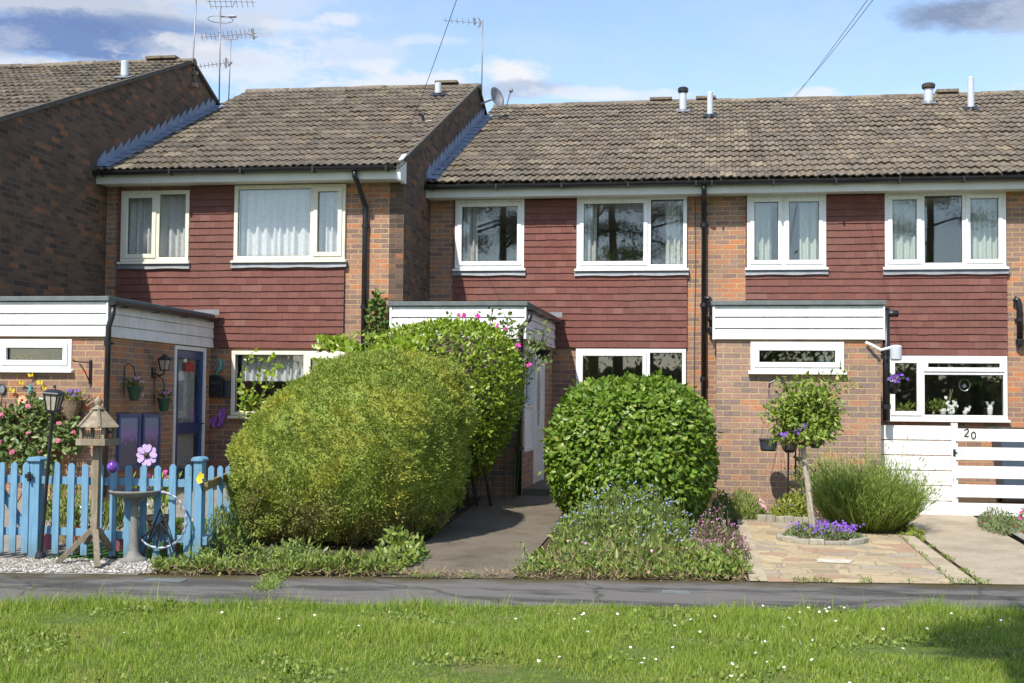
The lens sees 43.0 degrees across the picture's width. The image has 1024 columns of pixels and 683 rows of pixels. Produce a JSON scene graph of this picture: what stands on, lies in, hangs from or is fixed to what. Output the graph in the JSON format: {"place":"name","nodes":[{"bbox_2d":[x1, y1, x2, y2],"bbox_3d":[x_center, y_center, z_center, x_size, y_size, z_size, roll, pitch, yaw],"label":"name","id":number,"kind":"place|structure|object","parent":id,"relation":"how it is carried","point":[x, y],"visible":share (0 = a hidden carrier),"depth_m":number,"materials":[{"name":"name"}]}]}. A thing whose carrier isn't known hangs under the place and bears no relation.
{"place":"outdoors","nodes":[
{"label":"outdoors","id":0,"kind":"place"},
{"bbox_2d":[0,557,172,574],"bbox_3d":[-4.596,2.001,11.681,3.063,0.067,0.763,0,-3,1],"label":"gravel","id":1,"kind":"structure","parent":0,"point":[81,565],"depth_m":11.58,"materials":[{"name":"grey gravel"}]},
{"bbox_2d":[35,385,66,559],"bbox_3d":[-4.284,1.219,12.021,0.230,1.635,0.163,0,-3,9],"label":"garden lamp","id":2,"kind":"object","parent":1,"relation":"on","point":[53,399],"visible":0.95,"depth_m":12.00,"materials":[{"name":"black plastic"}]},
{"bbox_2d":[55,395,118,568],"bbox_3d":[-3.866,1.259,11.895,0.607,1.547,0.768,0,-3,9],"label":"bird table","id":3,"kind":"object","parent":1,"relation":"on","point":[98,415],"visible":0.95,"depth_m":11.78,"materials":[{"name":"brown wood"}]},
{"bbox_2d":[107,445,117,472],"bbox_3d":[-3.579,1.055,11.658,0.100,0.255,0.100,0,-3,9],"label":"gazing ball","id":4,"kind":"object","parent":3,"relation":"hanging from","point":[112,465],"visible":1,"depth_m":11.62,"materials":[{"name":"purple glass"}]},
{"bbox_2d":[109,488,160,561],"bbox_3d":[-3.471,1.694,11.948,0.470,0.658,0.470,0,-3,9],"label":"bird bath","id":5,"kind":"object","parent":1,"relation":"on","point":[135,496],"visible":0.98,"depth_m":11.90,"materials":[{"name":"grey stone"}]},
{"bbox_2d":[381,477,562,578],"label":"garden path","id":6,"kind":"structure","parent":0,"point":[483,535],"depth_m":13.60,"materials":[{"name":"concrete"}]},
{"bbox_2d":[0,573,1023,610],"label":"footpath","id":7,"kind":"structure","parent":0,"point":[532,592],"depth_m":10.55,"materials":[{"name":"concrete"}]},
{"bbox_2d":[142,578,187,581],"bbox_3d":[-2.921,2.007,10.945,0.340,0.008,0.160,0,-3,9],"label":"drain cover","id":8,"kind":"object","parent":7,"relation":"on","point":[164,580],"visible":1,"depth_m":10.91,"materials":[{"name":"metal"}]},
{"bbox_2d":[662,590,691,593],"bbox_3d":[1.336,2.028,10.529,0.240,0.008,0.160,0,-3,9],"label":"drain cover","id":9,"kind":"object","parent":7,"relation":"on","point":[676,592],"visible":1,"depth_m":10.49,"materials":[{"name":"metal"}]},
{"bbox_2d":[0,572,1023,682],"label":"lawn","id":10,"kind":"structure","parent":0,"point":[910,650],"depth_m":7.80,"materials":[{"name":"plant"}]},
{"bbox_2d":[0,599,1023,682],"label":"clover","id":11,"kind":"object","parent":10,"relation":"on","point":[417,615],"visible":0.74,"depth_m":8.04,"materials":[{"name":"green plant"}]},
{"bbox_2d":[123,605,1001,682],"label":"daisies","id":12,"kind":"object","parent":10,"relation":"on","point":[538,660],"visible":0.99,"depth_m":8.48,"materials":[{"name":"white plant"}]},
{"bbox_2d":[0,0,1023,113],"label":"sky","id":13,"kind":"structure","parent":0,"point":[546,51],"materials":[{"name":"blue"}]},
{"bbox_2d":[141,488,1023,583],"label":"garden soil","id":14,"kind":"structure","parent":0,"point":[369,547],"depth_m":12.78,"materials":[{"name":"brown soil"}]},
{"bbox_2d":[0,55,220,295],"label":"terraced house","id":15,"kind":"structure","parent":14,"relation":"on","point":[64,126],"depth_m":19.09,"materials":[{"name":"brick"}]},
{"bbox_2d":[192,0,197,87],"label":"aerial mast","id":16,"kind":"object","parent":15,"relation":"attached to","point":[194,83],"visible":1,"depth_m":23.31,"materials":[{"name":"grey metal"}]},
{"bbox_2d":[198,0,252,101],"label":"aerial mast","id":17,"kind":"object","parent":15,"relation":"attached to","point":[226,59],"visible":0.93,"depth_m":27.16,"materials":[{"name":"grey metal"}]},
{"bbox_2d":[201,29,256,98],"bbox_3d":[-6.157,-5.956,28.183,1.304,1.631,0.129,0,-3,9],"label":"aerial mast","id":18,"kind":"object","parent":15,"relation":"attached to","point":[252,33],"visible":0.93,"depth_m":28.17,"materials":[{"name":"grey metal"}]},
{"bbox_2d":[0,477,247,565],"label":"front garden","id":19,"kind":"object","parent":14,"relation":"on","point":[62,545],"visible":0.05,"depth_m":14.99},
{"bbox_2d":[43,498,66,548],"bbox_3d":[-4.494,1.766,12.674,0.450,0.503,0.458,0,-3,9],"label":"flowerpot","id":20,"kind":"object","parent":19,"relation":"on","point":[47,541],"visible":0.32,"depth_m":12.59,"materials":[{"name":"green plant"}]},
{"bbox_2d":[47,484,81,541],"bbox_3d":[-4.537,1.692,13.107,0.713,0.647,0.510,0,-3,9],"label":"flowerpot","id":21,"kind":"object","parent":19,"relation":"on","point":[62,538],"visible":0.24,"depth_m":13.03,"materials":[{"name":"brown plant"}]},
{"bbox_2d":[59,494,104,541],"bbox_3d":[-4.291,1.765,12.906,0.582,0.506,0.632,1,-3,-7],"label":"flowerpot","id":22,"kind":"object","parent":19,"relation":"on","point":[76,538],"visible":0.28,"depth_m":12.86,"materials":[{"name":"ceramic"}]},
{"bbox_2d":[47,518,244,563],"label":"artificial turf","id":23,"kind":"structure","parent":19,"relation":"on","point":[149,553],"depth_m":12.36,"materials":[{"name":"green plastic"}]},
{"bbox_2d":[74,499,147,546],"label":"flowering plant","id":24,"kind":"object","parent":23,"relation":"on","point":[89,526],"visible":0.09,"depth_m":12.74,"materials":[{"name":"green plant"}]},
{"bbox_2d":[103,491,123,550],"bbox_3d":[-3.803,1.735,12.575,0.426,0.574,0.426,2,-3,-26],"label":"flowerpot","id":25,"kind":"object","parent":23,"relation":"on","point":[119,542],"visible":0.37,"depth_m":12.52,"materials":[{"name":"green plant"}]},
{"bbox_2d":[136,444,156,527],"bbox_3d":[-3.572,1.513,12.675,0.224,1.022,0.054,0,-3,9],"label":"daisy ornament","id":26,"kind":"object","parent":23,"relation":"on","point":[141,454],"visible":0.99,"depth_m":12.70,"materials":[{"name":"pink plastic"}]},
{"bbox_2d":[132,470,184,533],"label":"flowering plant","id":27,"kind":"object","parent":23,"relation":"on","point":[150,516],"visible":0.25,"depth_m":13.25,"materials":[{"name":"green plant"}]},
{"bbox_2d":[139,491,187,558],"bbox_3d":[-3.242,1.701,11.963,0.538,0.655,0.032,0,-3,9],"label":"hoop planter","id":28,"kind":"object","parent":23,"relation":"on","point":[158,526],"visible":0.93,"depth_m":11.95,"materials":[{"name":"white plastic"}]},
{"bbox_2d":[149,516,192,550],"bbox_3d":[-3.297,1.850,12.567,0.436,0.353,0.478,-1,-3,22],"label":"flowerpot","id":29,"kind":"object","parent":23,"relation":"on","point":[178,526],"visible":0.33,"depth_m":12.52,"materials":[{"name":"ceramic"}]},
{"bbox_2d":[26,456,234,560],"bbox_3d":[-3.499,1.616,13.072,1.679,1.011,2.354,0,-3,9],"label":"picket fence","id":30,"kind":"object","parent":14,"relation":"on","point":[71,480],"visible":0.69,"depth_m":12.04,"materials":[{"name":"blue paint"}]},
{"bbox_2d":[0,462,32,552],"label":"picket gate","id":31,"kind":"structure","parent":30,"relation":"attached to","point":[16,517],"depth_m":12.06,"materials":[{"name":"blue paint"}]},
{"bbox_2d":[204,500,260,555],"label":"fern weed","id":32,"kind":"object","parent":14,"relation":"on","point":[229,531],"visible":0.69,"depth_m":12.71,"materials":[{"name":"green plant"}]},
{"bbox_2d":[249,538,329,571],"bbox_3d":[-2.032,1.938,11.903,0.824,0.291,0.780,0,-3,9],"label":"ground elder","id":33,"kind":"object","parent":14,"relation":"on","point":[270,548],"visible":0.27,"depth_m":11.86,"materials":[{"name":"green plant"}]},
{"bbox_2d":[223,344,480,547],"bbox_3d":[-1.706,1.071,13.949,2.691,2.119,3.095,0,-3,9],"label":"conifer hedge","id":34,"kind":"object","parent":14,"relation":"on","point":[357,446],"visible":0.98,"depth_m":12.90,"materials":[{"name":"green plant"}]},
{"bbox_2d":[311,330,430,364],"bbox_3d":[-1.575,0.099,14.260,1.430,0.487,0.870,0,-3,9],"label":"bindweed","id":35,"kind":"object","parent":34,"relation":"on","point":[327,342],"visible":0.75,"depth_m":14.40,"materials":[{"name":"green plant"}]},
{"bbox_2d":[367,525,430,567],"bbox_3d":[-1.050,1.910,12.113,0.560,0.398,1.086,0,-3,9],"label":"ground elder","id":36,"kind":"object","parent":14,"relation":"on","point":[418,549],"visible":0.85,"depth_m":11.99,"materials":[{"name":"green plant"}]},
{"bbox_2d":[148,524,744,578],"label":"edge weeds","id":37,"kind":"object","parent":14,"relation":"on","point":[346,560],"visible":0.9,"depth_m":11.38,"materials":[{"name":"green plant"}]},
{"bbox_2d":[145,560,749,581],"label":"dry litter","id":38,"kind":"object","parent":14,"relation":"on","point":[491,574],"visible":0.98,"depth_m":11.28,"materials":[{"name":"brown plant"}]},
{"bbox_2d":[364,311,532,510],"bbox_3d":[-0.879,0.868,16.277,2.207,2.452,2.200,0,-3,9],"label":"privet hedge","id":39,"kind":"object","parent":14,"relation":"on","point":[484,365],"visible":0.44,"depth_m":15.70,"materials":[{"name":"green plant"}]},
{"bbox_2d":[456,307,552,498],"bbox_3d":[-0.112,0.800,16.916,1.294,2.512,0.395,0,-3,9],"label":"rose bush","id":40,"kind":"object","parent":14,"relation":"on","point":[526,362],"visible":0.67,"depth_m":16.93,"materials":[{"name":"green plant"}]},
{"bbox_2d":[540,529,695,579],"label":"dry stalks","id":41,"kind":"object","parent":14,"relation":"on","point":[640,559],"visible":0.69,"depth_m":11.53,"materials":[{"name":"green plant"}]},
{"bbox_2d":[526,532,712,578],"bbox_3d":[0.995,1.930,11.918,1.802,0.319,1.497,0,-3,9],"label":"leafy border","id":42,"kind":"object","parent":14,"relation":"on","point":[687,544],"visible":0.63,"depth_m":11.68,"materials":[{"name":"green plant"}]},
{"bbox_2d":[547,475,703,561],"bbox_3d":[1.144,1.724,12.989,1.616,0.769,2.136,0,-3,9],"label":"alkanet","id":43,"kind":"object","parent":14,"relation":"on","point":[676,528],"visible":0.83,"depth_m":12.71,"materials":[{"name":"green plant"}]},
{"bbox_2d":[537,369,723,527],"bbox_3d":[1.367,1.246,15.010,2.132,1.861,2.268,0,-3,9],"label":"round bush","id":44,"kind":"object","parent":14,"relation":"on","point":[658,430],"visible":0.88,"depth_m":14.22,"materials":[{"name":"green plant"}]},
{"bbox_2d":[678,539,753,578],"bbox_3d":[1.807,1.950,11.671,0.695,0.372,0.804,-1,-3,35],"label":"leafy border","id":45,"kind":"object","parent":14,"relation":"on","point":[735,565],"visible":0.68,"depth_m":11.51,"materials":[{"name":"green plant"}]},
{"bbox_2d":[684,504,752,566],"bbox_3d":[2.000,1.874,12.661,0.682,0.502,2.307,0,-3,9],"label":"london pride","id":46,"kind":"object","parent":14,"relation":"on","point":[712,530],"visible":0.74,"depth_m":12.58,"materials":[{"name":"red plant"}]},
{"bbox_2d":[709,488,735,524],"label":"shade plant","id":47,"kind":"object","parent":14,"relation":"on","point":[722,500],"visible":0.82,"depth_m":15.77,"materials":[{"name":"green plant"}]},
{"bbox_2d":[728,487,765,519],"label":"feathery plant","id":48,"kind":"object","parent":14,"relation":"on","point":[747,509],"visible":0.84,"depth_m":16.02,"materials":[{"name":"green plant"}]},
{"bbox_2d":[737,519,767,580],"bbox_3d":[2.479,2.118,13.569,0.155,0.102,4.859,0,-3,9],"label":"paving edge","id":49,"kind":"object","parent":14,"relation":"on","point":[757,569],"visible":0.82,"depth_m":12.74,"materials":[{"name":"beige concrete"}]},
{"bbox_2d":[752,498,768,517],"bbox_3d":[3.097,2.083,16.288,0.232,0.231,0.540,0,-3,17],"label":"pink cluster","id":50,"kind":"object","parent":14,"relation":"on","point":[763,506],"visible":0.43,"depth_m":16.20,"materials":[{"name":"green plant"}]},
{"bbox_2d":[768,380,795,507],"bbox_3d":[3.489,1.359,16.329,0.514,1.785,0.168,-1,-3,26],"label":"plant stand","id":51,"kind":"object","parent":14,"relation":"on","point":[787,453],"visible":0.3,"depth_m":16.32,"materials":[{"name":"black metal"}]},
{"bbox_2d":[759,391,776,450],"bbox_3d":[3.234,0.989,16.390,0.244,0.780,0.244,0,-3,9],"label":"hanging pot","id":52,"kind":"object","parent":51,"relation":"hanging from","point":[764,445],"visible":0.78,"depth_m":16.30,"materials":[{"name":"metal"}]},
{"bbox_2d":[766,432,798,452],"bbox_3d":[3.426,1.153,16.209,0.501,0.463,0.490,-1,-3,37],"label":"hanging pot","id":53,"kind":"object","parent":51,"relation":"hanging from","point":[788,449],"visible":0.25,"depth_m":16.11,"materials":[{"name":"black plastic"}]},
{"bbox_2d":[787,464,811,487],"bbox_3d":[3.588,1.667,16.231,0.304,0.326,0.262,0,-3,9],"label":"wall trough","id":54,"kind":"object","parent":51,"relation":"attached to","point":[794,483],"depth_m":16.22,"materials":[{"name":"green plant"}]},
{"bbox_2d":[768,488,815,516],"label":"lime plant","id":55,"kind":"object","parent":14,"relation":"on","point":[780,509],"visible":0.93,"depth_m":15.97,"materials":[{"name":"green plant"}]},
{"bbox_2d":[898,523,924,535],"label":"corner weed","id":56,"kind":"object","parent":14,"relation":"on","point":[911,529],"visible":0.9,"depth_m":14.54,"materials":[{"name":"green plant"}]},
{"bbox_2d":[881,425,951,514],"bbox_3d":[5.184,1.663,16.769,0.920,1.204,0.090,0,-3,9],"label":"boarded panel","id":57,"kind":"object","parent":14,"relation":"on","point":[936,447],"visible":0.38,"depth_m":16.72,"materials":[{"name":"white wood"}]},
{"bbox_2d":[896,528,978,583],"bbox_3d":[4.251,2.130,13.413,0.205,0.097,4.619,0,-3,9],"label":"paving edge","id":58,"kind":"object","parent":14,"relation":"on","point":[936,559],"visible":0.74,"depth_m":12.51,"materials":[{"name":"beige concrete"}]},
{"bbox_2d":[975,506,1023,535],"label":"rock plant","id":59,"kind":"object","parent":14,"relation":"on","point":[1003,523],"visible":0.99,"depth_m":14.89,"materials":[{"name":"green plant"}]},
{"bbox_2d":[746,519,953,583],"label":"crazy paving","id":60,"kind":"structure","parent":0,"point":[893,557],"depth_m":12.51,"materials":[{"name":"beige stone"}]},
{"bbox_2d":[245,525,991,592],"bbox_3d":[1.642,2.036,11.977,8.180,0.179,4.898,1,-3,-20],"label":"crack moss","id":61,"kind":"object","parent":60,"relation":"on","point":[273,577],"visible":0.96,"depth_m":11.17,"materials":[{"name":"green plant"}]},
{"bbox_2d":[757,514,765,521],"bbox_3d":[3.017,2.142,15.702,0.105,0.103,0.080,0,-3,9],"label":"edging brick","id":62,"kind":"object","parent":60,"relation":"on","point":[761,517],"visible":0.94,"depth_m":15.66,"materials":[{"name":"stone"}]},
{"bbox_2d":[776,533,868,544],"bbox_3d":[3.333,2.111,13.978,0.956,0.082,0.783,0,-3,9],"label":"stone ring","id":63,"kind":"object","parent":60,"relation":"on","point":[864,539],"visible":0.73,"depth_m":13.68,"materials":[{"name":"stone"}]},
{"bbox_2d":[753,362,861,534],"bbox_3d":[3.163,1.218,14.007,1.074,2.049,1.040,1,-3,-15],"label":"standard tree","id":64,"kind":"object","parent":63,"relation":"in","point":[804,412],"visible":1,"depth_m":13.93,"materials":[{"name":"green plant"}]},
{"bbox_2d":[781,519,864,540],"bbox_3d":[3.330,2.034,13.981,0.893,0.222,0.752,0,-3,9],"label":"aubretia","id":65,"kind":"object","parent":63,"relation":"in","point":[825,528],"visible":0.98,"depth_m":13.84,"materials":[{"name":"purple plant"}]},
{"bbox_2d":[817,558,852,562],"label":"paving slab","id":66,"kind":"structure","parent":60,"relation":"on","point":[834,560],"depth_m":12.43,"materials":[{"name":"stone"}]},
{"bbox_2d":[783,429,960,532],"bbox_3d":[4.116,1.547,15.020,1.963,1.273,2.247,0,-3,9],"label":"lavender bush","id":67,"kind":"object","parent":60,"relation":"on","point":[876,500],"visible":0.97,"depth_m":14.61,"materials":[{"name":"green plant"}]},
{"bbox_2d":[907,500,1023,584],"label":"driveway","id":68,"kind":"structure","parent":0,"point":[970,544],"depth_m":13.58,"materials":[{"name":"concrete"}]},
{"bbox_2d":[950,423,1023,516],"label":"ranch gate","id":69,"kind":"structure","parent":68,"relation":"on","point":[987,472],"depth_m":16.57,"materials":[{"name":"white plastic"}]},
{"bbox_2d":[988,427,1023,501],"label":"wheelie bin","id":70,"kind":"object","parent":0,"point":[1009,463],"visible":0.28,"depth_m":18.11,"materials":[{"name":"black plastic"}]},
{"label":"ground","id":71,"kind":"structure","parent":0,"visible":0},
{"bbox_2d":[0,80,486,503],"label":"terraced house","id":72,"kind":"structure","parent":71,"relation":"on","point":[286,225],"depth_m":19.56,"materials":[{"name":"brick"}]},
{"bbox_2d":[0,339,73,372],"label":"window","id":73,"kind":"structure","parent":72,"relation":"in","point":[15,364],"depth_m":16.30,"materials":[{"name":"plastic"}]},
{"bbox_2d":[0,391,95,501],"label":"climbing rose","id":74,"kind":"object","parent":72,"relation":"attached to","point":[65,437],"visible":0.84,"depth_m":16.11,"materials":[{"name":"green plant"}]},
{"bbox_2d":[62,389,86,421],"bbox_3d":[-5.439,0.803,16.091,0.323,0.460,0.275,1,-3,-17],"label":"wall basket","id":75,"kind":"object","parent":72,"relation":"attached to","point":[72,407],"depth_m":16.03,"materials":[{"name":"wicker"}]},
{"bbox_2d":[73,359,91,383],"bbox_3d":[-5.314,0.373,16.066,0.032,0.299,0.304,-1,-3,27],"label":"wall bracket","id":76,"kind":"object","parent":72,"relation":"attached to","point":[90,371],"depth_m":16.17,"materials":[{"name":"black metal"}]},
{"bbox_2d":[116,414,140,470],"bbox_3d":[-4.955,1.294,16.799,0.034,0.720,0.621,0,-3,9],"label":"framed picture","id":77,"kind":"object","parent":72,"relation":"attached to","point":[128,433],"visible":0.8,"depth_m":16.79},
{"bbox_2d":[122,363,149,400],"bbox_3d":[-4.839,0.517,16.688,0.285,0.487,0.343,-1,-3,24],"label":"hanging pot","id":78,"kind":"object","parent":72,"relation":"attached to","point":[134,392],"visible":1,"depth_m":16.65,"materials":[{"name":"green plastic"}]},
{"bbox_2d":[140,414,160,467],"bbox_3d":[-4.851,1.332,17.467,0.034,0.720,0.552,0,-3,9],"label":"framed picture","id":79,"kind":"object","parent":72,"relation":"attached to","point":[151,429],"visible":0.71,"depth_m":17.50},
{"bbox_2d":[116,190,189,268],"bbox_3d":[-5.436,-1.698,19.931,1.159,1.207,0.319,0,-3,9],"label":"window","id":80,"kind":"structure","parent":72,"relation":"in","point":[155,233],"depth_m":19.93,"materials":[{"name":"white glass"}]},
{"bbox_2d":[151,354,170,377],"bbox_3d":[-4.719,0.330,17.550,0.264,0.325,0.182,0,-3,9],"label":"wall lantern","id":81,"kind":"object","parent":72,"relation":"attached to","point":[164,361],"depth_m":17.51,"materials":[{"name":"black plastic"}]},
{"bbox_2d":[153,376,174,410],"bbox_3d":[-4.734,0.703,17.611,0.306,0.487,0.260,-1,-3,24],"label":"hanging pot","id":82,"kind":"object","parent":72,"relation":"attached to","point":[163,403],"visible":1,"depth_m":17.54,"materials":[{"name":"green plastic"}]},
{"bbox_2d":[175,350,203,479],"bbox_3d":[-4.692,1.082,18.776,0.162,1.897,1.000,0,-3,9],"label":"door","id":83,"kind":"structure","parent":72,"relation":"in","point":[186,426],"depth_m":18.88,"materials":[{"name":"blue glass"}]},
{"bbox_2d":[209,408,225,427],"bbox_3d":[-4.435,1.145,19.521,0.305,0.302,0.035,0,-3,9],"label":"butterfly ornament","id":84,"kind":"object","parent":72,"relation":"attached to","point":[214,422],"visible":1,"depth_m":19.51,"materials":[{"name":"purple metal"}]},
{"bbox_2d":[214,359,224,374],"bbox_3d":[-4.407,0.405,19.583,0.173,0.298,0.064,0,-3,9],"label":"gecko ornament","id":85,"kind":"object","parent":72,"relation":"attached to","point":[220,368],"visible":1,"depth_m":19.57,"materials":[{"name":"teal metal"}]},
{"bbox_2d":[209,375,230,397],"bbox_3d":[-4.426,0.674,19.541,0.390,0.340,0.120,0,-3,9],"label":"letterbox","id":86,"kind":"object","parent":72,"relation":"attached to","point":[219,386],"visible":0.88,"depth_m":19.49,"materials":[{"name":"black plastic"}]},
{"bbox_2d":[236,348,283,425],"bbox_3d":[-3.628,0.661,18.531,0.688,1.160,0.519,2,-3,-35],"label":"climbing shoot","id":87,"kind":"object","parent":72,"relation":"attached to","point":[250,400],"visible":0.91,"depth_m":18.49,"materials":[{"name":"green plant"}]},
{"bbox_2d":[227,351,344,418],"bbox_3d":[-3.339,0.653,19.495,1.817,1.016,0.317,0,-3,9],"label":"window","id":88,"kind":"structure","parent":72,"relation":"in","point":[295,363],"depth_m":19.59,"materials":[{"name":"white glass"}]},
{"bbox_2d":[230,184,346,267],"bbox_3d":[-3.328,-1.725,19.603,1.796,1.258,0.318,0,-3,9],"label":"window","id":89,"kind":"structure","parent":72,"relation":"in","point":[282,227],"depth_m":19.66,"materials":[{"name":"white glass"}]},
{"bbox_2d":[354,288,388,348],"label":"ivy","id":90,"kind":"object","parent":72,"relation":"attached to","point":[376,319],"visible":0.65,"depth_m":19.13,"materials":[{"name":"green plant"}]},
{"bbox_2d":[409,0,456,128],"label":"telephone cable","id":91,"kind":"object","parent":72,"relation":"attached to","point":[435,59],"visible":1,"depth_m":16.75,"materials":[{"name":"rubber"}]},
{"bbox_2d":[444,17,482,90],"bbox_3d":[-1.056,-6.000,27.795,0.880,1.884,0.095,0,-3,9],"label":"aerial mast","id":92,"kind":"object","parent":72,"relation":"attached to","point":[474,21],"visible":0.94,"depth_m":27.75,"materials":[{"name":"grey metal"}]},
{"bbox_2d":[479,87,512,106],"bbox_3d":[-0.259,-4.788,25.483,0.696,0.432,0.354,0,-3,20],"label":"satellite dish","id":93,"kind":"object","parent":72,"relation":"attached to","point":[497,98],"visible":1,"depth_m":25.55,"materials":[{"name":"grey metal"}]},
{"bbox_2d":[388,86,716,496],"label":"terraced house","id":94,"kind":"structure","parent":71,"relation":"on","point":[580,228],"depth_m":20.70,"materials":[{"name":"brick"}]},
{"bbox_2d":[452,199,525,275],"bbox_3d":[-0.348,-1.661,20.959,1.186,1.231,0.318,0,-3,9],"label":"window","id":95,"kind":"structure","parent":94,"relation":"in","point":[470,266],"depth_m":20.88,"materials":[{"name":"plastic"}]},
{"bbox_2d":[524,347,533,451],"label":"side window","id":96,"kind":"structure","parent":94,"relation":"in","point":[529,409],"depth_m":18.22,"materials":[{"name":"glass"}]},
{"bbox_2d":[535,355,542,481],"bbox_3d":[0.388,1.132,18.965,0.105,1.866,0.940,0,-3,9],"label":"door","id":97,"kind":"structure","parent":94,"relation":"in","point":[539,375],"depth_m":19.01,"materials":[{"name":"plastic"}]},
{"bbox_2d":[530,328,568,363],"bbox_3d":[0.448,0.074,18.221,0.557,0.539,0.461,2,-3,-28],"label":"hanging pot","id":98,"kind":"object","parent":94,"relation":"attached to","point":[542,352],"visible":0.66,"depth_m":18.09,"materials":[{"name":"black plastic"}]},
{"bbox_2d":[576,349,685,387],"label":"window","id":99,"kind":"structure","parent":94,"relation":"in","point":[645,354],"depth_m":20.42,"materials":[{"name":"plastic"}]},
{"bbox_2d":[574,196,688,275],"bbox_3d":[1.901,-1.659,20.613,1.795,1.268,0.326,0,-3,9],"label":"window","id":100,"kind":"structure","parent":94,"relation":"in","point":[676,211],"depth_m":20.57,"materials":[{"name":"plastic"}]},
{"bbox_2d":[704,76,1023,514],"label":"terraced house","id":101,"kind":"structure","parent":71,"relation":"on","point":[836,235],"depth_m":19.86,"materials":[{"name":"brick"}]},
{"bbox_2d":[745,194,828,275],"bbox_3d":[4.268,-1.648,20.242,1.262,1.255,0.324,0,-3,9],"label":"window","id":102,"kind":"structure","parent":101,"relation":"in","point":[812,260],"depth_m":20.18,"materials":[{"name":"plastic"}]},
{"bbox_2d":[865,341,901,360],"bbox_3d":[4.732,0.118,16.560,0.453,0.250,0.148,0,-3,16],"label":"security light","id":103,"kind":"object","parent":101,"relation":"attached to","point":[895,352],"visible":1,"depth_m":16.47,"materials":[{"name":"plastic"}]},
{"bbox_2d":[882,372,908,393],"bbox_3d":[4.901,0.532,16.641,0.356,0.283,0.244,-2,-4,44],"label":"wall pot","id":104,"kind":"object","parent":101,"relation":"attached to","point":[894,385],"depth_m":16.62,"materials":[{"name":"black plastic"}]},
{"bbox_2d":[883,192,1008,274],"bbox_3d":[6.604,-1.643,19.880,1.835,1.273,0.329,0,-3,9],"label":"window","id":105,"kind":"structure","parent":101,"relation":"in","point":[983,214],"depth_m":19.85,"materials":[{"name":"plastic"}]},
{"bbox_2d":[890,356,1010,422],"bbox_3d":[6.585,0.718,19.687,1.810,1.000,0.155,0,-3,9],"label":"window","id":106,"kind":"structure","parent":101,"relation":"in","point":[922,369],"depth_m":19.66,"materials":[{"name":"plastic"}]},
{"bbox_2d":[929,90,1023,197],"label":"terraced house","id":107,"kind":"structure","parent":71,"relation":"on","point":[1001,113],"depth_m":23.66,"materials":[{"name":"brick"}]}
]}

